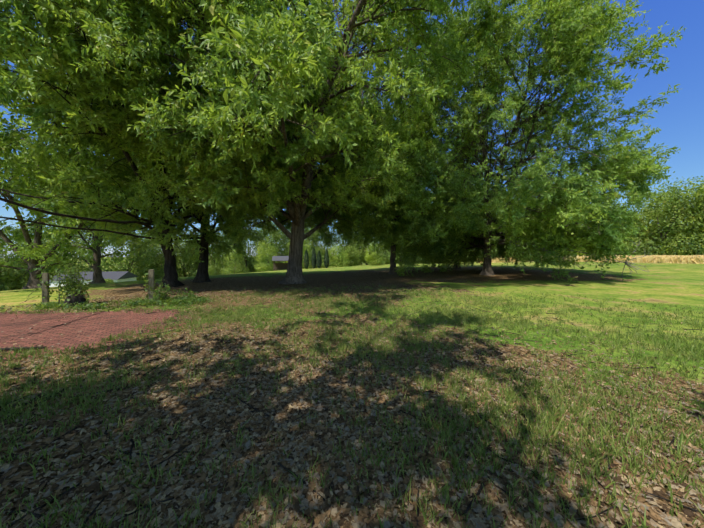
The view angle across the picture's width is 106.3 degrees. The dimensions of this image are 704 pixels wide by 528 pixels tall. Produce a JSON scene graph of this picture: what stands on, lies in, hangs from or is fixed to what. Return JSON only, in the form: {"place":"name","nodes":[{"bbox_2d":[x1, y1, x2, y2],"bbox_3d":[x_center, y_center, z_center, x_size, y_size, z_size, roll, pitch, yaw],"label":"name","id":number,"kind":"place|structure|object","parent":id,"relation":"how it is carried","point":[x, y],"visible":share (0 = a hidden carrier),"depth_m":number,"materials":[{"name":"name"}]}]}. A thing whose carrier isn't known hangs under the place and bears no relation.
{"place":"outdoors","nodes":[
{"label":"outdoors","id":0,"kind":"place"},
{"bbox_2d":[0,308,221,360],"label":"brick path","id":1,"kind":"structure","parent":0,"point":[111,324],"depth_m":5.82,"materials":[{"name":"red brick"}]},
{"bbox_2d":[0,256,703,527],"bbox_3d":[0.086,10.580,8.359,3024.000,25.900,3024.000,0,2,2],"label":"terrain","id":2,"kind":"structure","parent":0,"point":[666,284],"depth_m":6.42,"materials":[{"name":"green plant"}]},
{"bbox_2d":[0,227,27,290],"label":"tree","id":3,"kind":"object","parent":2,"relation":"on","point":[4,273],"visible":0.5,"depth_m":61.51,"materials":[{"name":"green plant"}]},
{"bbox_2d":[0,346,46,350],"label":"fallen stick","id":4,"kind":"object","parent":2,"relation":"on","point":[11,348],"visible":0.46,"depth_m":4.38,"materials":[{"name":"wood"}]},
{"bbox_2d":[0,214,69,290],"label":"tree","id":5,"kind":"object","parent":2,"relation":"on","point":[20,282],"visible":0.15,"depth_m":64.63,"materials":[{"name":"green plant"}]},
{"bbox_2d":[20,273,53,303],"bbox_3d":[-10.854,1.006,9.114,0.426,1.383,0.778,2,3,45],"label":"fence post","id":6,"kind":"object","parent":2,"relation":"on","point":[45,288],"visible":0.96,"depth_m":9.18,"materials":[{"name":"grey wood"}]},
{"bbox_2d":[11,238,82,276],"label":"tree","id":7,"kind":"object","parent":2,"relation":"on","point":[54,257],"visible":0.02,"depth_m":77.26,"materials":[{"name":"green plant"}]},
{"bbox_2d":[20,226,102,275],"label":"tree","id":8,"kind":"object","parent":2,"relation":"on","point":[80,258],"visible":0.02,"depth_m":74.22,"materials":[{"name":"green plant"}]},
{"bbox_2d":[50,260,92,307],"bbox_3d":[-8.961,0.644,8.578,0.999,1.576,1.055,0,2,2],"label":"weed shrub","id":9,"kind":"object","parent":2,"relation":"on","point":[71,284],"visible":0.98,"depth_m":8.40,"materials":[{"name":"green plant"}]},
{"bbox_2d":[0,7,146,288],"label":"tree","id":10,"kind":"object","parent":2,"relation":"on","point":[35,260],"visible":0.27,"depth_m":16.14,"materials":[{"name":"green plant"}]},
{"bbox_2d":[0,44,152,283],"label":"tree","id":11,"kind":"object","parent":2,"relation":"on","point":[97,267],"visible":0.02,"depth_m":20.08,"materials":[{"name":"green plant"}]},
{"bbox_2d":[21,215,141,288],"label":"tree","id":12,"kind":"object","parent":2,"relation":"on","point":[87,262],"visible":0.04,"depth_m":71.88,"materials":[{"name":"green plant"}]},
{"bbox_2d":[49,271,137,286],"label":"house","id":13,"kind":"structure","parent":2,"relation":"on","point":[118,276],"depth_m":57.99,"materials":[{"name":"white paint"}]},
{"bbox_2d":[0,296,214,310],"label":"weeds","id":14,"kind":"object","parent":2,"relation":"on","point":[52,304],"visible":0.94,"depth_m":8.25,"materials":[{"name":"green plant"}]},
{"bbox_2d":[73,230,173,279],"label":"tree","id":15,"kind":"object","parent":2,"relation":"on","point":[140,259],"visible":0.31,"depth_m":83.74,"materials":[{"name":"green plant"}]},
{"bbox_2d":[114,232,180,280],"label":"tree","id":16,"kind":"object","parent":2,"relation":"on","point":[146,264],"visible":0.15,"depth_m":91.06,"materials":[{"name":"green plant"}]},
{"bbox_2d":[0,0,308,282],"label":"tree","id":17,"kind":"object","parent":2,"relation":"on","point":[204,243],"visible":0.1,"depth_m":14.05,"materials":[{"name":"green plant"}]},
{"bbox_2d":[143,269,177,300],"bbox_3d":[-6.284,0.894,8.740,1.138,1.423,0.472,0,2,-2],"label":"fence post","id":18,"kind":"object","parent":2,"relation":"on","point":[150,279],"visible":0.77,"depth_m":8.66,"materials":[{"name":"grey wood"}]},
{"bbox_2d":[134,234,187,278],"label":"tree","id":19,"kind":"object","parent":2,"relation":"on","point":[160,259],"visible":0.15,"depth_m":91.94,"materials":[{"name":"green plant"}]},
{"bbox_2d":[150,280,173,303],"bbox_3d":[-6.245,0.919,8.639,0.647,0.868,0.625,2,3,40],"label":"bush","id":20,"kind":"object","parent":2,"relation":"on","point":[162,296],"visible":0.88,"depth_m":8.57,"materials":[{"name":"green plant"}]},
{"bbox_2d":[154,236,198,278],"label":"tree","id":21,"kind":"object","parent":2,"relation":"on","point":[181,258],"visible":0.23,"depth_m":96.86,"materials":[{"name":"green plant"}]},
{"bbox_2d":[174,288,198,301],"bbox_3d":[-5.572,1.081,9.032,0.757,0.586,0.702,1,3,18],"label":"bush","id":22,"kind":"object","parent":2,"relation":"on","point":[189,295],"visible":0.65,"depth_m":8.93,"materials":[{"name":"green plant"}]},
{"bbox_2d":[0,0,377,286],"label":"tree","id":23,"kind":"object","parent":2,"relation":"on","point":[65,163],"visible":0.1,"depth_m":10.04,"materials":[{"name":"green plant"}]},
{"bbox_2d":[0,189,201,242],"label":"bare lower limbs","id":24,"kind":"object","parent":23,"relation":"attached to","point":[71,216],"visible":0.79,"depth_m":9.19,"materials":[{"name":"brown plant"}]},
{"bbox_2d":[176,236,222,276],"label":"tree","id":25,"kind":"object","parent":2,"relation":"on","point":[193,267],"visible":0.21,"depth_m":99.57,"materials":[{"name":"green plant"}]},
{"bbox_2d":[184,225,233,273],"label":"tree","id":26,"kind":"object","parent":2,"relation":"on","point":[210,257],"depth_m":97.99,"materials":[{"name":"green plant"}]},
{"bbox_2d":[208,268,214,274],"bbox_3d":[-28.456,1.605,53.076,2.466,2.164,1.976,0,2,2],"label":"lawn shrub","id":27,"kind":"object","parent":2,"relation":"on","point":[211,271],"visible":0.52,"depth_m":52.78,"materials":[{"name":"green plant"}]},
{"bbox_2d":[208,235,249,274],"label":"tree","id":28,"kind":"object","parent":2,"relation":"on","point":[218,266],"visible":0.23,"depth_m":96.67,"materials":[{"name":"green plant"}]},
{"bbox_2d":[224,260,240,273],"bbox_3d":[-22.850,0.485,50.835,3.151,3.188,3.531,0,2,2],"label":"lawn shrub","id":29,"kind":"object","parent":2,"relation":"on","point":[233,270],"visible":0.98,"depth_m":50.68,"materials":[{"name":"green plant"}]},
{"bbox_2d":[221,248,248,274],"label":"tree","id":30,"kind":"object","parent":2,"relation":"on","point":[235,258],"visible":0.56,"depth_m":74.97,"materials":[{"name":"green plant"}]},
{"bbox_2d":[220,221,279,272],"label":"tree","id":31,"kind":"object","parent":2,"relation":"on","point":[248,259],"visible":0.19,"depth_m":100.95,"materials":[{"name":"green plant"}]},
{"bbox_2d":[7,0,493,283],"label":"tree","id":32,"kind":"object","parent":2,"relation":"on","point":[246,38],"visible":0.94,"depth_m":9.19,"materials":[{"name":"green plant"}]},
{"bbox_2d":[247,235,280,272],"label":"tree","id":33,"kind":"object","parent":2,"relation":"on","point":[250,265],"visible":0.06,"depth_m":104.68,"materials":[{"name":"green plant"}]},
{"bbox_2d":[254,239,280,271],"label":"tree","id":34,"kind":"object","parent":2,"relation":"on","point":[266,265],"visible":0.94,"depth_m":83.38,"materials":[{"name":"green plant"}]},
{"bbox_2d":[252,221,290,271],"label":"tree","id":35,"kind":"object","parent":2,"relation":"on","point":[276,241],"visible":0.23,"depth_m":98.64,"materials":[{"name":"green plant"}]},
{"bbox_2d":[272,256,288,270],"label":"shed","id":36,"kind":"structure","parent":2,"relation":"on","point":[279,266],"depth_m":59.39,"materials":[{"name":"metal"}]},
{"bbox_2d":[271,228,290,270],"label":"tree","id":37,"kind":"object","parent":2,"relation":"on","point":[284,235],"visible":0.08,"depth_m":104.14,"materials":[{"name":"green plant"}]},
{"bbox_2d":[283,239,311,268],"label":"tree","id":38,"kind":"object","parent":2,"relation":"on","point":[305,247],"visible":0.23,"depth_m":77.69,"materials":[{"name":"green plant"}]},
{"bbox_2d":[278,223,319,268],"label":"tree","id":39,"kind":"object","parent":2,"relation":"on","point":[314,235],"visible":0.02,"depth_m":102.41,"materials":[{"name":"green plant"}]},
{"bbox_2d":[304,249,308,268],"bbox_3d":[-10.726,-1.135,62.226,1.461,4.757,1.487,0,2,2],"label":"arborvitae","id":40,"kind":"object","parent":2,"relation":"on","point":[306,260],"visible":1,"depth_m":61.90,"materials":[{"name":"green plant"}]},
{"bbox_2d":[311,247,316,268],"bbox_3d":[-9.129,-1.417,63.250,1.434,5.213,1.411,2,3,34],"label":"arborvitae","id":41,"kind":"object","parent":2,"relation":"on","point":[313,260],"visible":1,"depth_m":62.89,"materials":[{"name":"green plant"}]},
{"bbox_2d":[307,247,324,268],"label":"tree","id":42,"kind":"object","parent":2,"relation":"on","point":[321,250],"visible":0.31,"depth_m":76.94,"materials":[{"name":"green plant"}]},
{"bbox_2d":[302,224,333,268],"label":"tree","id":43,"kind":"object","parent":2,"relation":"on","point":[310,238],"depth_m":105.67,"materials":[{"name":"green plant"}]},
{"bbox_2d":[316,251,321,267],"bbox_3d":[-7.756,-1.061,62.184,1.450,4.369,1.444,0,2,2],"label":"arborvitae","id":44,"kind":"object","parent":2,"relation":"on","point":[319,262],"visible":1,"depth_m":61.87,"materials":[{"name":"green plant"}]},
{"bbox_2d":[307,225,340,265],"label":"tree","id":45,"kind":"object","parent":2,"relation":"on","point":[332,244],"visible":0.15,"depth_m":106.24,"materials":[{"name":"green plant"}]},
{"bbox_2d":[324,249,328,267],"bbox_3d":[-6.087,-1.304,63.614,1.400,4.757,1.424,0,2,2],"label":"arborvitae","id":46,"kind":"object","parent":2,"relation":"on","point":[326,260],"visible":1,"depth_m":63.28,"materials":[{"name":"green plant"}]},
{"bbox_2d":[327,244,349,267],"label":"tree","id":47,"kind":"object","parent":2,"relation":"on","point":[340,261],"visible":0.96,"depth_m":80.11,"materials":[{"name":"green plant"}]},
{"bbox_2d":[332,220,368,265],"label":"tree","id":48,"kind":"object","parent":2,"relation":"on","point":[362,251],"visible":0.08,"depth_m":107.52,"materials":[{"name":"green plant"}]},
{"bbox_2d":[344,245,358,265],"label":"tree","id":49,"kind":"object","parent":2,"relation":"on","point":[352,255],"visible":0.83,"depth_m":86.75,"materials":[{"name":"green plant"}]},
{"bbox_2d":[0,283,703,527],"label":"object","id":50,"kind":"object","parent":2,"relation":"on","point":[219,507],"depth_m":2.16,"materials":[{"name":"plant"}]},
{"bbox_2d":[0,284,703,527],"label":"grass tufts","id":51,"kind":"object","parent":2,"relation":"on","point":[500,409],"visible":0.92,"depth_m":3.01,"materials":[{"name":"green plant"}]},
{"bbox_2d":[337,225,366,263],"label":"tree","id":52,"kind":"object","parent":2,"relation":"on","point":[359,248],"visible":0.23,"depth_m":107.70,"materials":[{"name":"green plant"}]},
{"bbox_2d":[352,228,376,264],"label":"tree","id":53,"kind":"object","parent":2,"relation":"on","point":[363,253],"visible":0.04,"depth_m":111.42,"materials":[{"name":"green plant"}]},
{"bbox_2d":[364,242,385,265],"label":"tree","id":54,"kind":"object","parent":2,"relation":"on","point":[373,259],"visible":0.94,"depth_m":75.40,"materials":[{"name":"green plant"}]},
{"bbox_2d":[372,242,402,263],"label":"tree","id":55,"kind":"object","parent":2,"relation":"on","point":[386,262],"visible":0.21,"depth_m":102.57,"materials":[{"name":"green plant"}]},
{"bbox_2d":[374,247,417,263],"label":"tree","id":56,"kind":"object","parent":2,"relation":"on","point":[384,255],"visible":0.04,"depth_m":101.53,"materials":[{"name":"green plant"}]},
{"bbox_2d":[288,0,517,273],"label":"tree","id":57,"kind":"object","parent":2,"relation":"on","point":[442,195],"visible":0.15,"depth_m":16.18,"materials":[{"name":"green plant"}]},
{"bbox_2d":[362,29,579,269],"bbox_3d":[10.558,-9.590,28.217,18.972,20.713,18.928,0,2,2],"label":"tree","id":58,"kind":"object","parent":2,"relation":"on","point":[509,156],"visible":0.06,"depth_m":21.57,"materials":[{"name":"green plant"}]},
{"bbox_2d":[351,0,685,281],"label":"tree","id":59,"kind":"object","parent":2,"relation":"on","point":[571,197],"visible":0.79,"depth_m":14.57,"materials":[{"name":"green plant"}]},
{"bbox_2d":[490,207,635,277],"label":"tree boughs","id":60,"kind":"object","parent":59,"relation":"attached to","point":[571,238],"visible":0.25,"depth_m":14.81,"materials":[{"name":"green plant"}]},
{"bbox_2d":[496,239,651,281],"bbox_3d":[14.455,-0.454,17.779,5.375,3.079,8.099,-2,3,-34],"label":"dead branch","id":61,"kind":"object","parent":2,"relation":"on","point":[627,264],"visible":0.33,"depth_m":15.07,"materials":[{"name":"brown wood"}]},
{"bbox_2d":[477,255,703,263],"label":"wheat field","id":62,"kind":"structure","parent":2,"relation":"on","point":[690,259],"depth_m":39.40,"materials":[{"name":"beige plant"}]},
{"bbox_2d":[603,210,660,254],"bbox_3d":[58.519,-5.838,56.026,8.704,10.600,10.641,0,2,2],"label":"forest edge tree","id":63,"kind":"object","parent":2,"relation":"on","point":[634,247],"visible":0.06,"depth_m":53.36,"materials":[{"name":"green plant"}]},
{"bbox_2d":[619,181,703,254],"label":"forest edge tree","id":64,"kind":"object","parent":2,"relation":"on","point":[650,212],"visible":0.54,"depth_m":50.02,"materials":[{"name":"green plant"}]},
{"bbox_2d":[634,176,697,252],"bbox_3d":[69.699,-9.856,59.345,13.888,18.802,12.852,0,2,2],"label":"forest edge tree","id":65,"kind":"object","parent":2,"relation":"on","point":[660,208],"visible":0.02,"depth_m":58.36,"materials":[{"name":"green plant"}]},
{"bbox_2d":[643,192,699,254],"bbox_3d":[73.317,-9.397,58.669,15.532,17.988,12.535,1,3,31],"label":"forest edge tree","id":66,"kind":"object","parent":2,"relation":"on","point":[667,221],"visible":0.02,"depth_m":59.36,"materials":[{"name":"green plant"}]},
{"bbox_2d":[640,171,703,254],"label":"forest edge tree","id":67,"kind":"object","parent":2,"relation":"on","point":[677,212],"visible":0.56,"depth_m":49.89,"materials":[{"name":"green plant"}]},
{"bbox_2d":[652,181,703,254],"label":"forest edge tree","id":68,"kind":"object","parent":2,"relation":"on","point":[687,248],"visible":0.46,"depth_m":48.42,"materials":[{"name":"green plant"}]},
{"bbox_2d":[678,184,703,254],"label":"forest edge tree","id":69,"kind":"object","parent":2,"relation":"on","point":[700,218],"visible":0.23,"depth_m":48.85,"materials":[{"name":"green plant"}]},
{"bbox_2d":[0,0,703,257],"label":"sky","id":70,"kind":"structure","parent":0,"point":[680,121],"materials":[{"name":"blue"}]}
]}

